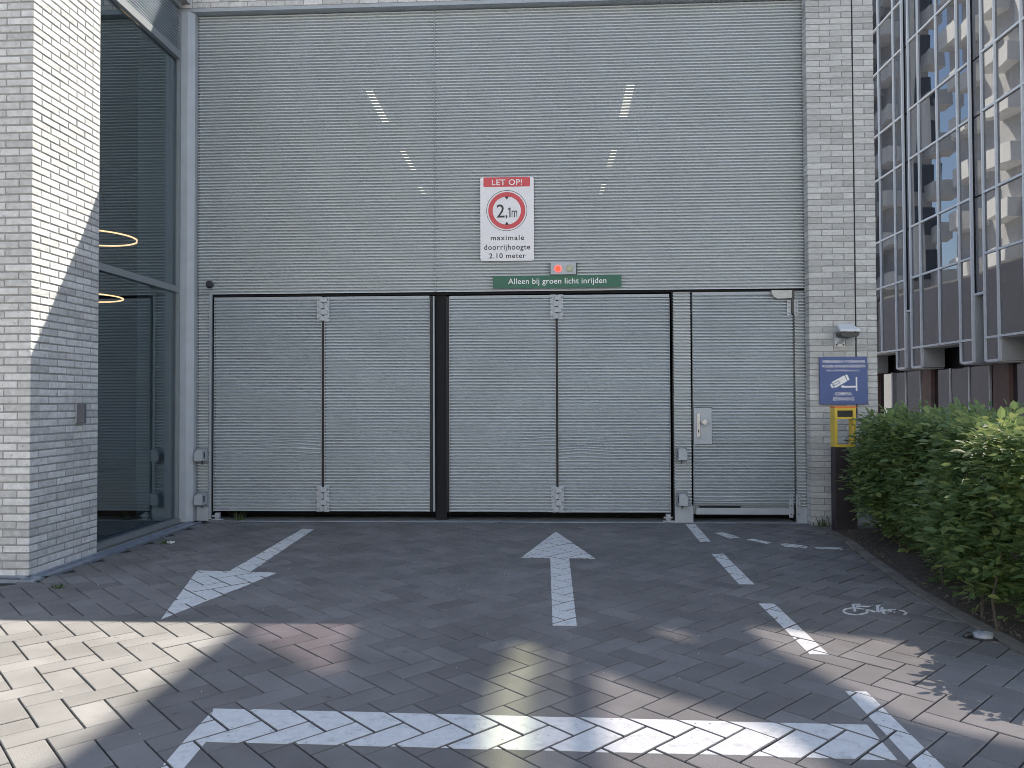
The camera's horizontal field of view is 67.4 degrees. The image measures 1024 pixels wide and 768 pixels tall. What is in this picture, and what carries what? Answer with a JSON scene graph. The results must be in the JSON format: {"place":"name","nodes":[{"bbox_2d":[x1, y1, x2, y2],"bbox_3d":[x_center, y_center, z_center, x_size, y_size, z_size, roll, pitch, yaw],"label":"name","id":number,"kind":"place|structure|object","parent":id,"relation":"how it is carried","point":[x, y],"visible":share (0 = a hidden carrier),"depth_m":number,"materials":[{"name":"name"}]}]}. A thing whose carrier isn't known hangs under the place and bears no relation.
{"place":"outdoors","nodes":[
{"label":"outdoors","id":0,"kind":"place"},
{"bbox_2d":[0,521,1023,767],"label":"pavement","id":1,"kind":"structure","parent":0,"point":[378,617],"depth_m":4.41,"materials":[{"name":"grey brick"}]},
{"bbox_2d":[0,0,100,574],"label":"brick pier","id":2,"kind":"structure","parent":1,"relation":"on","point":[49,164],"depth_m":6.50,"materials":[{"name":"white brick"}]},
{"bbox_2d":[76,403,85,423],"bbox_3d":[-3.856,0.264,6.917,0.087,0.180,0.135,0,-1,3],"label":"card reader","id":3,"kind":"object","parent":2,"relation":"attached to","point":[80,413],"visible":1,"depth_m":6.85,"materials":[{"name":"metal"}]},
{"bbox_2d":[51,582,66,588],"bbox_3d":[-3.471,1.534,5.851,0.136,0.045,0.087,0,-1,3],"label":"weed","id":4,"kind":"object","parent":1,"relation":"on","point":[56,587],"visible":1,"depth_m":5.85,"materials":[{"name":"green plant"}]},
{"bbox_2d":[0,521,201,582],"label":"drain channel","id":5,"kind":"object","parent":1,"relation":"on","point":[116,548],"visible":0.68,"depth_m":7.14,"materials":[{"name":"grey metal"}]},
{"bbox_2d":[162,529,313,618],"bbox_3d":[-2.272,1.568,6.748,0.701,0.008,3.480,0,-1,3],"label":"painted arrow","id":6,"kind":"object","parent":1,"relation":"on","point":[249,565],"visible":1,"depth_m":6.10,"materials":[{"name":"paint"}]},
{"bbox_2d":[230,511,246,520],"bbox_3d":[-3.228,1.550,9.074,0.217,0.140,0.263,1,-1,-38],"label":"weed","id":7,"kind":"object","parent":1,"relation":"on","point":[240,517],"visible":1,"depth_m":9.10,"materials":[{"name":"green plant"}]},
{"bbox_2d":[179,0,807,523],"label":"corrugated facade","id":8,"kind":"structure","parent":1,"relation":"on","point":[353,150],"depth_m":9.05,"materials":[{"name":"grey metal"}]},
{"bbox_2d":[97,0,181,549],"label":"lobby window","id":9,"kind":"structure","parent":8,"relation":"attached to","point":[157,23],"depth_m":8.98,"materials":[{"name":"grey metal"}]},
{"bbox_2d":[194,491,207,507],"bbox_3d":[-3.669,1.371,9.047,0.128,0.200,0.130,0,-1,3],"label":"sensor box","id":10,"kind":"object","parent":8,"relation":"attached to","point":[201,498],"visible":1,"depth_m":9.01,"materials":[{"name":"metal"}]},
{"bbox_2d":[194,448,207,464],"bbox_3d":[-3.671,0.856,9.057,0.128,0.200,0.130,0,-1,3],"label":"sensor box","id":11,"kind":"object","parent":8,"relation":"attached to","point":[200,455],"visible":1,"depth_m":9.02,"materials":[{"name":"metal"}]},
{"bbox_2d":[205,281,213,288],"bbox_3d":[-3.603,-1.178,9.131,0.105,0.100,0.056,0,-1,3],"label":"security camera","id":12,"kind":"object","parent":8,"relation":"attached to","point":[209,284],"depth_m":9.11,"materials":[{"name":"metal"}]},
{"bbox_2d":[211,296,434,519],"bbox_3d":[-2.235,0.285,9.084,2.656,2.642,0.102,0,-1,3],"label":"folding door","id":13,"kind":"structure","parent":8,"relation":"attached to","point":[325,404],"depth_m":9.08,"materials":[{"name":"metal"}]},
{"bbox_2d":[213,297,321,510],"bbox_3d":[-2.895,0.237,9.120,1.303,2.539,0.084,0,-1,3],"label":"door leaf","id":14,"kind":"structure","parent":13,"relation":"in","point":[267,432],"depth_m":9.12,"materials":[{"name":"metal"}]},
{"bbox_2d":[324,296,429,511],"bbox_3d":[-1.590,0.232,9.067,1.256,2.535,0.068,0,-1,3],"label":"door leaf","id":15,"kind":"structure","parent":13,"relation":"in","point":[377,348],"depth_m":9.06,"materials":[{"name":"metal"}]},
{"bbox_2d":[182,0,477,8],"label":"brick band","id":16,"kind":"object","parent":8,"relation":"on","point":[195,4],"visible":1,"depth_m":9.09,"materials":[{"name":"white brick"}]},
{"bbox_2d":[480,177,533,260],"bbox_3d":[-0.057,-1.932,8.995,0.628,0.986,0.024,0,-1,3],"label":"clearance sign","id":17,"kind":"object","parent":8,"relation":"attached to","point":[506,218],"visible":1,"depth_m":8.99,"materials":[{"name":"white metal"}]},
{"bbox_2d":[493,274,620,288],"bbox_3d":[0.523,-1.194,8.944,1.490,0.146,0.011,0,-1,3],"label":"instruction sign","id":18,"kind":"object","parent":8,"relation":"attached to","point":[560,281],"visible":1,"depth_m":8.94,"materials":[{"name":"green metal"}]},
{"bbox_2d":[446,294,674,521],"bbox_3d":[0.546,0.275,8.958,2.645,2.635,0.112,0,-1,3],"label":"folding door","id":19,"kind":"structure","parent":8,"relation":"attached to","point":[559,403],"depth_m":8.95,"materials":[{"name":"metal"}]},
{"bbox_2d":[449,295,556,512],"bbox_3d":[-0.111,0.230,8.991,1.249,2.534,0.081,0,-1,3],"label":"door leaf","id":20,"kind":"structure","parent":19,"relation":"in","point":[502,348],"depth_m":8.98,"materials":[{"name":"metal"}]},
{"bbox_2d":[558,294,670,512],"bbox_3d":[1.184,0.227,8.926,1.294,2.536,0.087,0,-1,3],"label":"door leaf","id":21,"kind":"structure","parent":19,"relation":"in","point":[614,432],"depth_m":8.92,"materials":[{"name":"metal"}]},
{"bbox_2d":[550,262,576,274],"bbox_3d":[0.596,-1.341,8.930,0.314,0.140,0.069,0,-1,3],"label":"signal light","id":22,"kind":"object","parent":8,"relation":"attached to","point":[565,268],"visible":1,"depth_m":8.91,"materials":[{"name":"metal"}]},
{"bbox_2d":[676,491,687,508],"bbox_3d":[1.954,1.335,8.782,0.128,0.200,0.130,0,-1,3],"label":"sensor box","id":23,"kind":"object","parent":8,"relation":"attached to","point":[682,499],"visible":1,"depth_m":8.72,"materials":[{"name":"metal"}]},
{"bbox_2d":[676,446,687,463],"bbox_3d":[1.949,0.818,8.792,0.128,0.200,0.130,0,-1,3],"label":"sensor box","id":24,"kind":"object","parent":8,"relation":"attached to","point":[681,454],"visible":1,"depth_m":8.73,"materials":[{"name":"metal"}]},
{"bbox_2d":[691,290,800,517],"bbox_3d":[2.694,0.226,8.831,1.203,2.610,0.145,0,-1,3],"label":"steel door","id":25,"kind":"structure","parent":8,"relation":"attached to","point":[742,405],"depth_m":8.85,"materials":[{"name":"metal"}]},
{"bbox_2d":[692,295,711,406],"bbox_3d":[2.197,-0.379,8.890,0.212,1.295,0.045,0,-1,3],"label":"door panel","id":26,"kind":"structure","parent":25,"relation":"in","point":[701,308],"depth_m":8.89,"materials":[{"name":"grey metal"}]},
{"bbox_2d":[693,445,794,504],"bbox_3d":[2.669,1.045,8.837,1.146,0.692,0.051,0,-1,3],"label":"door panel","id":27,"kind":"structure","parent":25,"relation":"in","point":[723,474],"depth_m":8.84,"materials":[{"name":"grey metal"}]},
{"bbox_2d":[710,295,794,443],"bbox_3d":[2.771,-0.169,8.859,0.933,1.720,0.045,0,-1,3],"label":"door panel","id":28,"kind":"structure","parent":25,"relation":"in","point":[752,353],"depth_m":8.86,"materials":[{"name":"grey metal"}]},
{"bbox_2d":[161,708,896,767],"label":"stop line","id":29,"kind":"object","parent":1,"relation":"on","point":[800,744],"visible":1,"depth_m":3.26,"materials":[{"name":"paint"}]},
{"bbox_2d":[521,532,594,625],"bbox_3d":[0.397,1.554,6.548,0.660,0.008,3.430,0,-1,3],"label":"painted arrow","id":30,"kind":"object","parent":1,"relation":"on","point":[558,612],"visible":1,"depth_m":6.34,"materials":[{"name":"paint"}]},
{"bbox_2d":[686,524,709,541],"bbox_3d":[1.975,1.581,8.187,0.110,0.005,1.080,0,-1,5],"label":"lane marking","id":31,"kind":"object","parent":1,"relation":"on","point":[698,535],"visible":1,"depth_m":8.11,"materials":[{"name":"paint"}]},
{"bbox_2d":[716,532,737,538],"bbox_3d":[2.232,1.575,7.994,0.134,0.005,0.328,0,-1,-15],"label":"paint dash","id":32,"kind":"object","parent":1,"relation":"on","point":[726,535],"visible":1,"depth_m":7.98,"materials":[{"name":"white paint"}]},
{"bbox_2d":[712,554,753,583],"bbox_3d":[1.842,1.547,6.465,0.115,0.006,1.163,0,-1,4],"label":"lane marking","id":33,"kind":"object","parent":1,"relation":"on","point":[724,562],"visible":1,"depth_m":6.36,"materials":[{"name":"paint"}]},
{"bbox_2d":[747,539,770,543],"bbox_3d":[2.472,1.569,7.666,0.081,0.004,0.275,0,-1,-26],"label":"paint dash","id":34,"kind":"object","parent":1,"relation":"on","point":[761,541],"visible":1,"depth_m":7.64,"materials":[{"name":"white paint"}]},
{"bbox_2d":[759,603,828,654],"bbox_3d":[1.738,1.515,4.803,0.105,0.005,1.071,0,-1,3],"label":"lane marking","id":35,"kind":"object","parent":1,"relation":"on","point":[806,645],"visible":1,"depth_m":4.71,"materials":[{"name":"paint"}]},
{"bbox_2d":[781,543,807,547],"bbox_3d":[2.719,1.564,7.425,0.255,0.005,0.161,-1,-1,29],"label":"paint dash","id":36,"kind":"object","parent":1,"relation":"on","point":[791,545],"visible":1,"depth_m":7.42,"materials":[{"name":"white paint"}]},
{"bbox_2d":[815,547,842,549],"bbox_3d":[3.007,1.559,7.285,0.243,0.006,0.092,0,-1,12],"label":"paint dash","id":37,"kind":"object","parent":1,"relation":"on","point":[828,548],"visible":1,"depth_m":7.28,"materials":[{"name":"white paint"}]},
{"bbox_2d":[842,604,906,614],"bbox_3d":[2.416,1.518,5.173,0.422,0.007,0.277,0,-1,3],"label":"bicycle symbol","id":38,"kind":"object","parent":1,"relation":"on","point":[853,607],"visible":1,"depth_m":5.16,"materials":[{"name":"paint"}]},
{"bbox_2d":[846,691,944,767],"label":"lane marking","id":39,"kind":"object","parent":1,"relation":"on","point":[909,746],"visible":1,"depth_m":3.27,"materials":[{"name":"paint"}]},
{"bbox_2d":[814,525,1023,655],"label":"kerb","id":40,"kind":"structure","parent":1,"relation":"on","point":[1009,642],"depth_m":5.52,"materials":[{"name":"concrete"}]},
{"bbox_2d":[813,515,829,526],"bbox_3d":[3.460,1.512,8.550,0.228,0.140,0.212,0,-1,-23],"label":"weed","id":41,"kind":"object","parent":40,"relation":"on","point":[823,524],"visible":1,"depth_m":8.54,"materials":[{"name":"green plant"}]},
{"bbox_2d":[963,630,997,640],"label":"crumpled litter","id":42,"kind":"object","parent":1,"relation":"on","point":[979,635],"visible":1,"depth_m":4.54,"materials":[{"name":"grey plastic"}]},
{"bbox_2d":[216,446,907,525],"bbox_3d":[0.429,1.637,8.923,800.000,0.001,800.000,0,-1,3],"label":"ground","id":43,"kind":"structure","parent":0,"point":[224,513],"depth_m":9.61,"materials":[{"name":"grey concrete"}]},
{"bbox_2d":[97,0,172,540],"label":"lobby","id":44,"kind":"object","parent":43,"relation":"on","point":[134,361],"visible":0.3,"depth_m":10.08,"materials":[{"name":"grey glass"}]},
{"bbox_2d":[99,179,123,302],"bbox_3d":[-6.764,-2.978,12.057,1.229,3.260,1.229,0,-1,3],"label":"ring lamp","id":45,"kind":"object","parent":44,"relation":"hanging from","point":[119,278],"visible":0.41,"depth_m":12.24,"materials":[{"name":"beige"}]},
{"bbox_2d":[99,98,137,246],"bbox_3d":[-6.190,-3.385,11.337,1.229,2.480,1.229,0,-1,3],"label":"ring lamp","id":46,"kind":"object","parent":44,"relation":"hanging from","point":[136,242],"visible":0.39,"depth_m":11.49,"materials":[{"name":"glowing translucent white plastic"},{"name":"metal"}]},
{"bbox_2d":[800,0,879,525],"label":"brick pier","id":47,"kind":"structure","parent":43,"relation":"on","point":[839,223],"depth_m":8.69,"materials":[{"name":"brick"}]},
{"bbox_2d":[819,356,867,403],"bbox_3d":[3.724,-0.039,8.634,0.528,0.536,0.030,0,-1,3],"label":"camera sign","id":48,"kind":"object","parent":47,"relation":"attached to","point":[843,380],"visible":1,"depth_m":8.62,"materials":[{"name":"blue metal"}]},
{"bbox_2d":[834,324,860,346],"bbox_3d":[3.714,-0.548,8.535,0.218,0.248,0.249,0,-1,3],"label":"security camera","id":49,"kind":"object","parent":47,"relation":"attached to","point":[839,341],"visible":1,"depth_m":8.48,"materials":[{"name":"white plastic"}]},
{"bbox_2d":[872,0,1023,417],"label":"office building","id":50,"kind":"structure","parent":43,"relation":"on","point":[948,83],"depth_m":20.26,"materials":[{"name":"grey glass"}]},
{"bbox_2d":[832,528,1023,642],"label":"soil bed","id":51,"kind":"object","parent":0,"point":[911,559],"visible":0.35,"depth_m":6.01,"materials":[{"name":"brown soil"}]},
{"bbox_2d":[830,406,856,530],"bbox_3d":[3.576,0.917,8.280,0.231,1.358,0.141,0,-1,3],"label":"intercom post","id":52,"kind":"object","parent":51,"relation":"on","point":[842,516],"visible":0.87,"depth_m":8.22,"materials":[{"name":"brown metal"}]},
{"bbox_2d":[836,396,1023,631],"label":"hedge","id":53,"kind":"object","parent":51,"relation":"on","point":[952,499],"visible":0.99,"depth_m":5.20,"materials":[{"name":"green plant"}]}
]}

